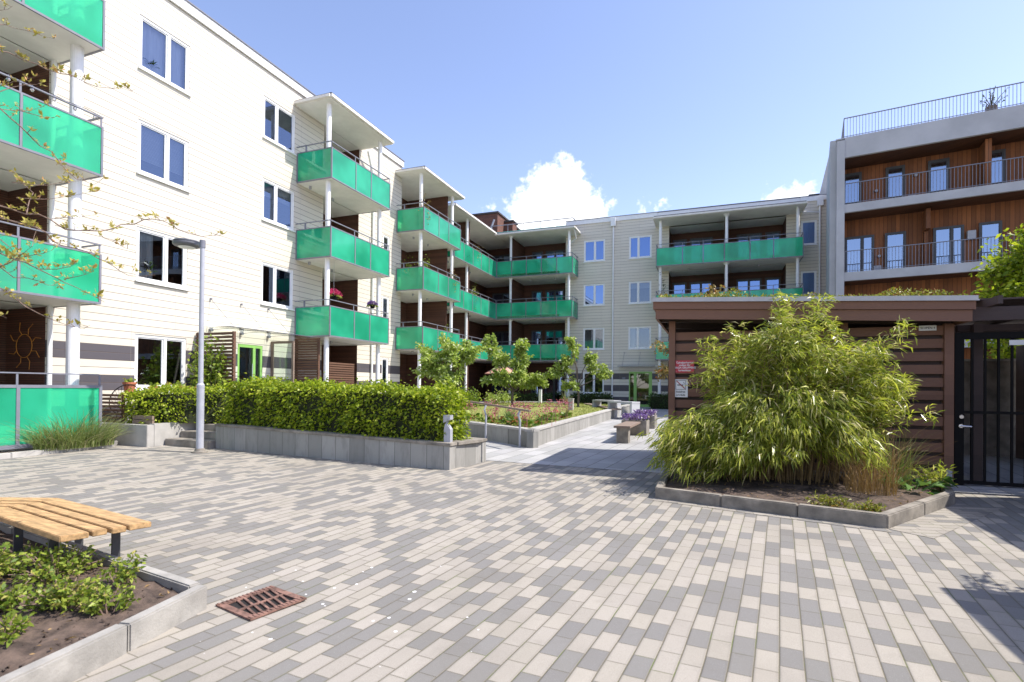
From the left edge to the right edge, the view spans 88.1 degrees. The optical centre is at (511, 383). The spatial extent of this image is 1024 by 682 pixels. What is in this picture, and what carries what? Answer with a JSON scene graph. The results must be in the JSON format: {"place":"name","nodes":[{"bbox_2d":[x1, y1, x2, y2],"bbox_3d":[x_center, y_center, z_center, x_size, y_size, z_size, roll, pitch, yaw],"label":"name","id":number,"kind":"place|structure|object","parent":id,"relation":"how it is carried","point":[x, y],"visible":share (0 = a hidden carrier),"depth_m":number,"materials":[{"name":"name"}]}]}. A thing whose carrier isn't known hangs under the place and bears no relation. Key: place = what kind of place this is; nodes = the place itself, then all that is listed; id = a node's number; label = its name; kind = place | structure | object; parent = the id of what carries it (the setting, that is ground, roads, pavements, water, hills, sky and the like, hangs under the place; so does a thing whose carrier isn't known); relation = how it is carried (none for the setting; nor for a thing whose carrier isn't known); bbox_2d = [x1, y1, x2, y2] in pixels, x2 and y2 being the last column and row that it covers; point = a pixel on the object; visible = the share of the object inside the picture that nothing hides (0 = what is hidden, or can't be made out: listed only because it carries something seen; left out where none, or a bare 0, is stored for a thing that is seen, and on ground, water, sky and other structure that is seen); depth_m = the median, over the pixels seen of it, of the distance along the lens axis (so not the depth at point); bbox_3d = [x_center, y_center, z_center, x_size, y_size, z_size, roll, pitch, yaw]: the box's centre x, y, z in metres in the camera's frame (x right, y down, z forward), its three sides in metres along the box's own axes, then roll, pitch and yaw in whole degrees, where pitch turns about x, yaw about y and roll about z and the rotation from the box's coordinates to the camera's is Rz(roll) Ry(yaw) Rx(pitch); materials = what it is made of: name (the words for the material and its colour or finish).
{"place":"outdoors","nodes":[
{"label":"outdoors","id":0,"kind":"place"},
{"bbox_2d":[87,400,491,429],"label":"terrace ground","id":1,"kind":"structure","parent":0,"point":[148,424],"depth_m":13.11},
{"bbox_2d":[95,393,124,422],"bbox_3d":[-9.553,0.605,12.588,0.930,0.770,0.080,0,0,21],"label":"slatted screen","id":2,"kind":"object","parent":1,"relation":"on","point":[122,410],"visible":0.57,"depth_m":12.49,"materials":[{"name":"wood"}]},
{"bbox_2d":[118,379,232,424],"bbox_3d":[-7.652,0.449,13.181,3.568,1.189,1.733,1,0,-26],"label":"clipped hedge","id":3,"kind":"object","parent":1,"relation":"on","point":[178,405],"visible":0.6,"depth_m":12.54,"materials":[{"name":"green plant"}]},
{"bbox_2d":[195,331,235,381],"bbox_3d":[-8.562,-0.303,15.276,1.470,2.400,0.092,0,0,21],"label":"slatted screen","id":4,"kind":"object","parent":1,"relation":"on","point":[233,356],"visible":0.4,"depth_m":15.06,"materials":[{"name":"wood"}]},
{"bbox_2d":[187,334,236,391],"bbox_3d":[-8.527,-0.263,15.061,1.257,2.346,1.346,0,0,21],"label":"climbing plant","id":5,"kind":"object","parent":4,"relation":"attached to","point":[211,376],"visible":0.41,"depth_m":14.90,"materials":[{"name":"green plant"}]},
{"bbox_2d":[294,338,319,381],"bbox_3d":[-7.361,-0.347,19.014,1.070,2.600,0.092,0,0,21],"label":"slatted screen","id":6,"kind":"object","parent":1,"relation":"on","point":[317,357],"visible":0.49,"depth_m":18.95,"materials":[{"name":"wood"}]},
{"bbox_2d":[329,362,353,384],"bbox_3d":[-6.473,0.087,19.875,0.092,1.760,1.600,0,0,21],"label":"slatted screen","id":7,"kind":"object","parent":1,"relation":"on","point":[347,372],"visible":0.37,"depth_m":19.96,"materials":[{"name":"wood"}]},
{"bbox_2d":[0,401,1023,681],"bbox_3d":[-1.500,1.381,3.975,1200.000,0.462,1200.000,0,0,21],"label":"paved plaza","id":8,"kind":"structure","parent":0,"point":[494,571],"depth_m":4.38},
{"bbox_2d":[0,441,117,458],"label":"garden bed","id":9,"kind":"object","parent":8,"relation":"on","point":[15,454],"visible":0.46,"depth_m":10.39,"materials":[{"name":"concrete"}]},
{"bbox_2d":[1,406,132,450],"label":"tall grass","id":10,"kind":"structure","parent":9,"relation":"on","point":[58,439],"depth_m":10.91,"materials":[{"name":"plant"}]},
{"bbox_2d":[0,497,150,572],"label":"plank bench","id":11,"kind":"object","parent":8,"relation":"on","point":[55,521],"visible":0.92,"depth_m":4.40,"materials":[{"name":"brown wood"}]},
{"bbox_2d":[0,522,206,681],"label":"garden bed","id":12,"kind":"object","parent":8,"relation":"on","point":[53,645],"visible":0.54,"depth_m":3.25,"materials":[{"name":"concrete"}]},
{"bbox_2d":[0,576,35,613],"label":"shrub","id":13,"kind":"object","parent":12,"relation":"on","point":[6,602],"visible":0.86,"depth_m":3.40,"materials":[{"name":"green plant"}]},
{"bbox_2d":[0,608,36,647],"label":"shrub","id":14,"kind":"object","parent":12,"relation":"on","point":[19,622],"visible":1,"depth_m":3.01,"materials":[{"name":"green plant"}]},
{"bbox_2d":[0,535,40,576],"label":"shrub","id":15,"kind":"object","parent":12,"relation":"on","point":[6,561],"visible":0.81,"depth_m":3.96,"materials":[{"name":"green plant"}]},
{"bbox_2d":[0,542,111,587],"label":"shrub","id":16,"kind":"object","parent":12,"relation":"on","point":[54,565],"visible":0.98,"depth_m":3.90,"materials":[{"name":"green plant"}]},
{"bbox_2d":[8,569,110,615],"bbox_3d":[-2.951,1.339,3.485,0.542,0.290,0.462,1,0,-26],"label":"shrub","id":17,"kind":"object","parent":12,"relation":"on","point":[55,597],"visible":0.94,"depth_m":3.40,"materials":[{"name":"green plant"}]},
{"bbox_2d":[70,580,140,615],"bbox_3d":[-2.632,1.381,3.433,0.366,0.223,0.267,1,0,-41],"label":"shrub","id":18,"kind":"object","parent":12,"relation":"on","point":[92,606],"visible":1,"depth_m":3.41,"materials":[{"name":"green plant"}]},
{"bbox_2d":[93,550,147,587],"bbox_3d":[-2.857,1.357,3.894,0.303,0.238,0.266,0,0,21],"label":"shrub","id":19,"kind":"object","parent":12,"relation":"on","point":[121,573],"visible":0.97,"depth_m":3.88,"materials":[{"name":"green plant"}]},
{"bbox_2d":[0,0,225,328],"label":"budding tree","id":20,"kind":"object","parent":8,"relation":"on","point":[14,252],"visible":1,"depth_m":3.90,"materials":[{"name":"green plant"}]},
{"bbox_2d":[104,422,212,446],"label":"retaining wall","id":21,"kind":"structure","parent":8,"relation":"on","point":[150,435],"depth_m":12.08,"materials":[{"name":"concrete"}]},
{"bbox_2d":[172,238,207,452],"bbox_3d":[-6.857,-0.795,11.305,0.856,4.585,0.533,0,0,21],"label":"street lamp","id":22,"kind":"object","parent":8,"relation":"on","point":[187,243],"visible":0.98,"depth_m":11.19,"materials":[{"name":"metal"}]},
{"bbox_2d":[165,422,226,448],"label":"garden steps","id":23,"kind":"structure","parent":8,"relation":"on","point":[187,438],"depth_m":12.18,"materials":[{"name":"concrete"}]},
{"bbox_2d":[215,585,306,620],"bbox_3d":[-1.823,1.588,3.860,0.437,0.023,0.437,0,0,33],"label":"drain grate","id":24,"kind":"object","parent":8,"relation":"on","point":[258,603],"visible":1,"depth_m":3.85,"materials":[{"name":"metal"}]},
{"bbox_2d":[0,0,565,451],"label":"apartment building","id":25,"kind":"structure","parent":8,"relation":"on","point":[298,194],"depth_m":15.83,"materials":[{"name":"white paint"}]},
{"bbox_2d":[134,334,185,390],"bbox_3d":[-9.865,-0.572,14.670,0.563,1.495,1.510,0,0,21],"label":"window","id":26,"kind":"structure","parent":25,"relation":"in","point":[163,339],"depth_m":14.66,"materials":[{"name":"white paint"}]},
{"bbox_2d":[135,226,188,290],"bbox_3d":[-9.824,-3.427,14.644,0.767,1.465,1.502,0,0,11],"label":"window","id":27,"kind":"structure","parent":25,"relation":"in","point":[144,239],"depth_m":14.46,"materials":[{"name":"white paint"}]},
{"bbox_2d":[136,119,190,192],"bbox_3d":[-9.678,-6.266,14.657,0.280,1.465,1.510,0,0,21],"label":"window","id":28,"kind":"structure","parent":25,"relation":"in","point":[158,147],"depth_m":14.70,"materials":[{"name":"white paint"}]},
{"bbox_2d":[138,14,191,96],"bbox_3d":[-9.724,-9.046,14.703,0.463,1.465,1.510,0,0,21],"label":"window","id":29,"kind":"structure","parent":25,"relation":"in","point":[160,56],"depth_m":14.71,"materials":[{"name":"white paint"}]},
{"bbox_2d":[237,344,261,380],"bbox_3d":[-8.629,-0.205,17.401,0.142,2.170,1.000,0,0,21],"label":"entrance door","id":30,"kind":"structure","parent":25,"relation":"in","point":[253,347],"depth_m":17.54,"materials":[{"name":"green paint"}]},
{"bbox_2d":[260,262,294,310],"bbox_3d":[-8.188,-3.387,18.480,0.160,1.465,1.510,0,0,21],"label":"window","id":31,"kind":"structure","parent":25,"relation":"in","point":[274,267],"depth_m":18.38,"materials":[{"name":"white paint"}]},
{"bbox_2d":[261,178,295,232],"bbox_3d":[-8.217,-6.227,18.520,0.280,1.465,1.510,0,0,21],"label":"window","id":32,"kind":"structure","parent":25,"relation":"in","point":[272,190],"depth_m":18.49,"materials":[{"name":"white paint"}]},
{"bbox_2d":[262,96,296,155],"bbox_3d":[-8.134,-9.006,18.516,0.160,1.465,1.510,0,0,21],"label":"window","id":33,"kind":"structure","parent":25,"relation":"in","point":[275,141],"depth_m":18.42,"materials":[{"name":"white paint"}]},
{"bbox_2d":[271,341,294,382],"bbox_3d":[-7.816,-0.268,18.024,0.980,2.380,0.060,0,0,21],"label":"glass screen","id":34,"kind":"object","parent":25,"relation":"attached to","point":[292,357],"visible":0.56,"depth_m":17.95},
{"bbox_2d":[215,423,486,469],"bbox_3d":[-3.596,1.303,11.249,6.244,0.771,1.231,0,0,23],"label":"stone planter","id":35,"kind":"object","parent":8,"relation":"on","point":[411,452],"visible":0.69,"depth_m":10.44,"materials":[{"name":"concrete"}]},
{"bbox_2d":[217,373,471,441],"bbox_3d":[-3.750,0.448,11.321,6.338,1.435,1.470,0,0,24],"label":"clipped hedge","id":36,"kind":"object","parent":35,"relation":"in","point":[372,408],"visible":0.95,"depth_m":10.68,"materials":[{"name":"green plant"}]},
{"bbox_2d":[443,415,452,441],"bbox_3d":[-1.178,0.822,9.761,0.140,0.500,0.120,0,0,21],"label":"bollard light","id":37,"kind":"object","parent":35,"relation":"on","point":[448,432],"visible":1,"depth_m":9.72,"materials":[{"name":"metal"}]},
{"bbox_2d":[497,392,552,401],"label":"hedge","id":38,"kind":"object","parent":8,"relation":"on","point":[529,397],"visible":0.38,"depth_m":32.77,"materials":[{"name":"green plant"}]},
{"bbox_2d":[456,404,629,447],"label":"lawn wall","id":39,"kind":"structure","parent":8,"relation":"on","point":[535,437],"depth_m":14.22,"materials":[{"name":"concrete"}]},
{"bbox_2d":[469,193,825,406],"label":"apartment building","id":40,"kind":"structure","parent":8,"relation":"on","point":[606,270],"depth_m":34.07,"materials":[{"name":"white paint"}]},
{"bbox_2d":[492,331,508,351],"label":"window","id":41,"kind":"structure","parent":40,"relation":"in","point":[502,338],"depth_m":38.70,"materials":[{"name":"glass"}]},
{"bbox_2d":[492,293,508,315],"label":"window","id":42,"kind":"structure","parent":40,"relation":"in","point":[500,297],"depth_m":38.82,"materials":[{"name":"glass"}]},
{"bbox_2d":[531,330,541,357],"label":"window","id":43,"kind":"structure","parent":40,"relation":"in","point":[536,335],"depth_m":37.81,"materials":[{"name":"glass"}]},
{"bbox_2d":[531,291,542,314],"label":"window","id":44,"kind":"structure","parent":40,"relation":"in","point":[537,295],"depth_m":37.79,"materials":[{"name":"glass"}]},
{"bbox_2d":[544,373,563,401],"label":"window","id":45,"kind":"structure","parent":40,"relation":"in","point":[554,387],"depth_m":37.28,"materials":[{"name":"glass"}]},
{"bbox_2d":[545,330,563,357],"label":"window","id":46,"kind":"structure","parent":40,"relation":"in","point":[549,334],"depth_m":37.31,"materials":[{"name":"glass"}]},
{"bbox_2d":[545,289,563,314],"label":"window","id":47,"kind":"structure","parent":40,"relation":"in","point":[550,306],"depth_m":37.39,"materials":[{"name":"glass"}]},
{"bbox_2d":[546,250,564,271],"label":"window","id":48,"kind":"structure","parent":40,"relation":"in","point":[552,267],"depth_m":37.44,"materials":[{"name":"glass"}]},
{"bbox_2d":[583,328,604,349],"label":"window","id":49,"kind":"structure","parent":40,"relation":"in","point":[593,338],"depth_m":34.93,"materials":[{"name":"white paint"}]},
{"bbox_2d":[583,283,604,306],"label":"window","id":50,"kind":"structure","parent":40,"relation":"in","point":[594,294],"depth_m":34.81,"materials":[{"name":"glass"}]},
{"bbox_2d":[583,239,604,262],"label":"window","id":51,"kind":"structure","parent":40,"relation":"in","point":[594,250],"depth_m":34.83,"materials":[{"name":"glass"}]},
{"bbox_2d":[628,326,650,349],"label":"window","id":52,"kind":"structure","parent":40,"relation":"in","point":[631,330],"depth_m":33.96,"materials":[{"name":"white paint"}]},
{"bbox_2d":[628,281,651,304],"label":"window","id":53,"kind":"structure","parent":40,"relation":"in","point":[636,284],"depth_m":33.85,"materials":[{"name":"white paint"}]},
{"bbox_2d":[629,235,651,258],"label":"window","id":54,"kind":"structure","parent":40,"relation":"in","point":[640,247],"depth_m":33.82,"materials":[{"name":"glass"}]},
{"bbox_2d":[629,372,651,406],"bbox_3d":[8.186,0.333,33.739,1.440,2.250,0.090,0,0,21],"label":"entrance door","id":55,"kind":"structure","parent":40,"relation":"in","point":[635,373],"depth_m":33.78,"materials":[{"name":"green metal"}]},
{"bbox_2d":[673,239,686,261],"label":"window","id":56,"kind":"structure","parent":40,"relation":"in","point":[678,259],"depth_m":34.38,"materials":[{"name":"glass"}]},
{"bbox_2d":[689,281,712,296],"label":"window","id":57,"kind":"structure","parent":40,"relation":"in","point":[699,286],"depth_m":33.96,"materials":[{"name":"glass"}]},
{"bbox_2d":[690,237,712,260],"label":"window","id":58,"kind":"structure","parent":40,"relation":"in","point":[695,255],"depth_m":34.02,"materials":[{"name":"glass"}]},
{"bbox_2d":[736,278,761,296],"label":"window","id":59,"kind":"structure","parent":40,"relation":"in","point":[755,283],"depth_m":32.88,"materials":[{"name":"glass"}]},
{"bbox_2d":[737,233,761,256],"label":"window","id":60,"kind":"structure","parent":40,"relation":"in","point":[740,245],"depth_m":32.98,"materials":[{"name":"glass"}]},
{"bbox_2d":[765,277,780,295],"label":"window","id":61,"kind":"structure","parent":40,"relation":"in","point":[775,281],"depth_m":32.45,"materials":[{"name":"glass"}]},
{"bbox_2d":[765,231,780,254],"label":"window","id":62,"kind":"structure","parent":40,"relation":"in","point":[769,251],"depth_m":32.50,"materials":[{"name":"glass"}]},
{"bbox_2d":[801,270,816,295],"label":"window","id":63,"kind":"structure","parent":40,"relation":"in","point":[808,278],"depth_m":30.44,"materials":[{"name":"white paint"}]},
{"bbox_2d":[801,220,817,245],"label":"window","id":64,"kind":"structure","parent":40,"relation":"in","point":[809,228],"depth_m":30.45,"materials":[{"name":"white paint"}]},
{"bbox_2d":[650,498,892,532],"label":"kerb paving","id":65,"kind":"structure","parent":8,"relation":"on","point":[787,517],"depth_m":6.33,"materials":[{"name":"concrete"}]},
{"bbox_2d":[655,464,954,528],"bbox_3d":[4.125,1.538,7.349,4.056,0.325,3.045,0,0,21],"label":"garden bed","id":66,"kind":"object","parent":8,"relation":"on","point":[789,498],"visible":0.6,"depth_m":6.85,"materials":[{"name":"concrete"}]},
{"bbox_2d":[635,288,944,486],"bbox_3d":[3.898,0.116,7.744,3.986,3.114,2.126,0,0,21],"label":"bamboo","id":67,"kind":"object","parent":66,"relation":"on","point":[744,430],"visible":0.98,"depth_m":7.67,"materials":[{"name":"green plant"}]},
{"bbox_2d":[804,491,853,507],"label":"ground tuft","id":68,"kind":"object","parent":66,"relation":"on","point":[830,501],"visible":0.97,"depth_m":6.35,"materials":[{"name":"green plant"}]},
{"bbox_2d":[843,497,886,511],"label":"ground tuft","id":69,"kind":"object","parent":66,"relation":"on","point":[878,507],"visible":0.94,"depth_m":6.08,"materials":[{"name":"green plant"}]},
{"bbox_2d":[878,465,957,494],"bbox_3d":[5.574,1.360,7.311,0.899,0.377,0.845,0,-1,45],"label":"hosta","id":70,"kind":"object","parent":66,"relation":"on","point":[940,483],"visible":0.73,"depth_m":7.15,"materials":[{"name":"green plant"}]},
{"bbox_2d":[906,459,957,489],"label":"low leafy shrub","id":71,"kind":"object","parent":66,"relation":"on","point":[934,477],"visible":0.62,"depth_m":7.40,"materials":[{"name":"green plant"}]},
{"bbox_2d":[819,81,1023,358],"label":"apartment building","id":72,"kind":"structure","parent":8,"relation":"on","point":[932,204],"depth_m":22.91,"materials":[{"name":"wood"}]},
{"bbox_2d":[845,172,861,203],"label":"window","id":73,"kind":"structure","parent":72,"relation":"in","point":[857,176],"depth_m":24.69,"materials":[{"name":"glass"}]},
{"bbox_2d":[844,234,873,271],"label":"window","id":74,"kind":"structure","parent":72,"relation":"in","point":[853,260],"depth_m":24.55,"materials":[{"name":"glass"}]},
{"bbox_2d":[885,165,904,198],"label":"window","id":75,"kind":"structure","parent":72,"relation":"in","point":[895,170],"depth_m":23.89,"materials":[{"name":"glass"}]},
{"bbox_2d":[885,231,905,268],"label":"window","id":76,"kind":"structure","parent":72,"relation":"in","point":[894,238],"depth_m":23.85,"materials":[{"name":"glass"}]},
{"bbox_2d":[928,157,949,192],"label":"window","id":77,"kind":"structure","parent":72,"relation":"in","point":[945,162],"depth_m":23.12,"materials":[{"name":"glass"}]},
{"bbox_2d":[933,225,963,264],"bbox_3d":[18.907,-5.899,22.947,1.054,1.860,0.196,0,0,25],"label":"window","id":78,"kind":"structure","parent":72,"relation":"in","point":[948,233],"depth_m":22.94,"materials":[{"name":"glass"}]},
{"bbox_2d":[979,220,1001,260],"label":"window","id":79,"kind":"structure","parent":72,"relation":"in","point":[986,229],"depth_m":22.27,"materials":[{"name":"glass"}]},
{"bbox_2d":[992,148,1005,183],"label":"window","id":80,"kind":"structure","parent":72,"relation":"in","point":[1000,154],"depth_m":22.16,"materials":[{"name":"glass"}]},
{"bbox_2d":[889,504,1000,537],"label":"kerb paving","id":81,"kind":"structure","parent":8,"relation":"on","point":[940,522],"depth_m":6.06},
{"bbox_2d":[941,359,1015,456],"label":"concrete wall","id":82,"kind":"structure","parent":8,"relation":"on","point":[991,436],"depth_m":11.12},
{"bbox_2d":[954,295,1023,480],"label":"pergola","id":83,"kind":"object","parent":8,"relation":"on","point":[999,313],"visible":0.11,"depth_m":8.24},
{"bbox_2d":[963,223,1023,358],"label":"leafy tree","id":84,"kind":"object","parent":8,"relation":"on","point":[1009,271],"visible":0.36,"depth_m":15.87,"materials":[{"name":"green plant"}]},
{"bbox_2d":[1016,345,1023,459],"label":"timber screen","id":85,"kind":"object","parent":8,"relation":"on","point":[1019,401],"visible":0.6,"depth_m":10.77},
{"bbox_2d":[459,402,623,427],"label":"lawn","id":86,"kind":"structure","parent":0,"point":[536,408],"depth_m":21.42,"materials":[{"name":"green plant"}]},
{"bbox_2d":[409,332,491,388],"bbox_3d":[-2.149,-0.337,18.427,2.639,3.039,1.929,0,0,21],"label":"apple tree","id":87,"kind":"object","parent":86,"relation":"on","point":[459,355],"visible":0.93,"depth_m":18.31,"materials":[{"name":"green plant"}]},
{"bbox_2d":[458,386,483,408],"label":"garden shrub","id":88,"kind":"object","parent":86,"relation":"on","point":[471,397],"visible":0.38,"depth_m":22.46,"materials":[{"name":"green plant"}]},
{"bbox_2d":[482,388,519,402],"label":"garden shrub","id":89,"kind":"object","parent":86,"relation":"on","point":[494,397],"visible":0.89,"depth_m":28.60,"materials":[{"name":"green plant"}]},
{"bbox_2d":[479,333,548,404],"bbox_3d":[0.129,-0.658,26.022,3.583,3.712,1.904,1,0,-9],"label":"apple tree","id":90,"kind":"object","parent":86,"relation":"on","point":[515,377],"visible":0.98,"depth_m":25.80,"materials":[{"name":"green plant"}]},
{"bbox_2d":[513,403,544,426],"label":"bergenia plant","id":91,"kind":"object","parent":86,"relation":"on","point":[524,421],"visible":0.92,"depth_m":13.59,"materials":[{"name":"green plant"}]},
{"bbox_2d":[541,336,612,406],"bbox_3d":[3.080,-0.527,24.888,3.502,3.493,1.206,1,0,-2],"label":"apple tree","id":92,"kind":"object","parent":86,"relation":"on","point":[567,361],"visible":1,"depth_m":24.90,"materials":[{"name":"green plant"}]},
{"bbox_2d":[189,0,1023,229],"label":"sky","id":93,"kind":"structure","parent":0,"point":[530,110],"materials":[{"name":"blue"}]},
{"bbox_2d":[486,407,1023,495],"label":"slab path","id":94,"kind":"structure","parent":0,"point":[596,446],"depth_m":11.38,"materials":[{"name":"concrete"}]},
{"bbox_2d":[456,400,530,446],"bbox_3d":[-0.729,0.975,14.031,0.235,1.096,4.115,1,0,-32],"label":"handrail","id":95,"kind":"object","parent":94,"relation":"on","point":[507,407],"visible":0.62,"depth_m":13.34,"materials":[{"name":"metal"}]},
{"bbox_2d":[570,391,613,404],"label":"hedge","id":96,"kind":"object","parent":94,"relation":"on","point":[587,398],"visible":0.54,"depth_m":32.77,"materials":[{"name":"green plant"}]},
{"bbox_2d":[607,401,639,417],"bbox_3d":[4.734,1.107,22.496,0.500,0.741,1.373,1,0,-36],"label":"concrete bench","id":97,"kind":"object","parent":94,"relation":"on","point":[633,405],"visible":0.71,"depth_m":22.30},
{"bbox_2d":[614,421,640,443],"bbox_3d":[3.167,1.309,14.474,0.420,0.455,2.100,0,0,21],"label":"bench","id":98,"kind":"object","parent":94,"relation":"on","point":[623,432],"visible":0.99,"depth_m":13.58,"materials":[{"name":"concrete"}]},
{"bbox_2d":[621,413,649,435],"bbox_3d":[3.696,1.184,15.848,0.802,0.657,0.886,0,0,21],"label":"flower box","id":99,"kind":"object","parent":94,"relation":"on","point":[643,419],"visible":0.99,"depth_m":15.51,"materials":[{"name":"concrete"}]},
{"bbox_2d":[632,409,657,428],"bbox_3d":[4.541,1.170,18.075,0.819,0.658,0.891,0,0,21],"label":"flower box","id":100,"kind":"object","parent":94,"relation":"on","point":[651,413],"visible":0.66,"depth_m":17.74,"materials":[{"name":"concrete"}]},
{"bbox_2d":[646,391,667,408],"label":"hedge","id":101,"kind":"object","parent":94,"relation":"on","point":[658,401],"visible":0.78,"depth_m":31.06,"materials":[{"name":"green plant"}]},
{"bbox_2d":[650,284,724,381],"bbox_3d":[7.790,-1.378,22.743,3.868,5.906,1.801,1,0,6],"label":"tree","id":102,"kind":"object","parent":94,"relation":"on","point":[663,371],"visible":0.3,"depth_m":22.61,"materials":[{"name":"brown plant"}]},
{"bbox_2d":[651,287,979,484],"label":"bicycle shed","id":103,"kind":"structure","parent":94,"relation":"on","point":[684,322],"depth_m":8.36,"materials":[{"name":"wood"}]},
{"bbox_2d":[675,379,687,396],"bbox_3d":[3.030,0.076,9.510,0.240,0.320,0.018,0,0,21],"label":"sign","id":104,"kind":"object","parent":103,"relation":"attached to","point":[680,391],"visible":1,"depth_m":9.50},
{"bbox_2d":[675,360,693,372],"bbox_3d":[3.096,-0.314,9.490,0.368,0.220,0.016,0,0,21],"label":"sign","id":105,"kind":"object","parent":103,"relation":"attached to","point":[683,366],"visible":0.96,"depth_m":9.49,"materials":[{"name":"metal"}]},
{"bbox_2d":[954,331,1023,486],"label":"metal gate","id":106,"kind":"structure","parent":94,"relation":"on","point":[959,411],"depth_m":8.01,"materials":[{"name":"metal"}]},
{"bbox_2d":[809,416,950,495],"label":"dry grass","id":107,"kind":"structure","parent":0,"point":[863,484],"depth_m":7.12,"materials":[{"name":"plant"}]},
{"bbox_2d":[867,404,933,487],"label":"arching grass","id":108,"kind":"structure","parent":0,"point":[902,464],"depth_m":7.67,"materials":[{"name":"plant"}]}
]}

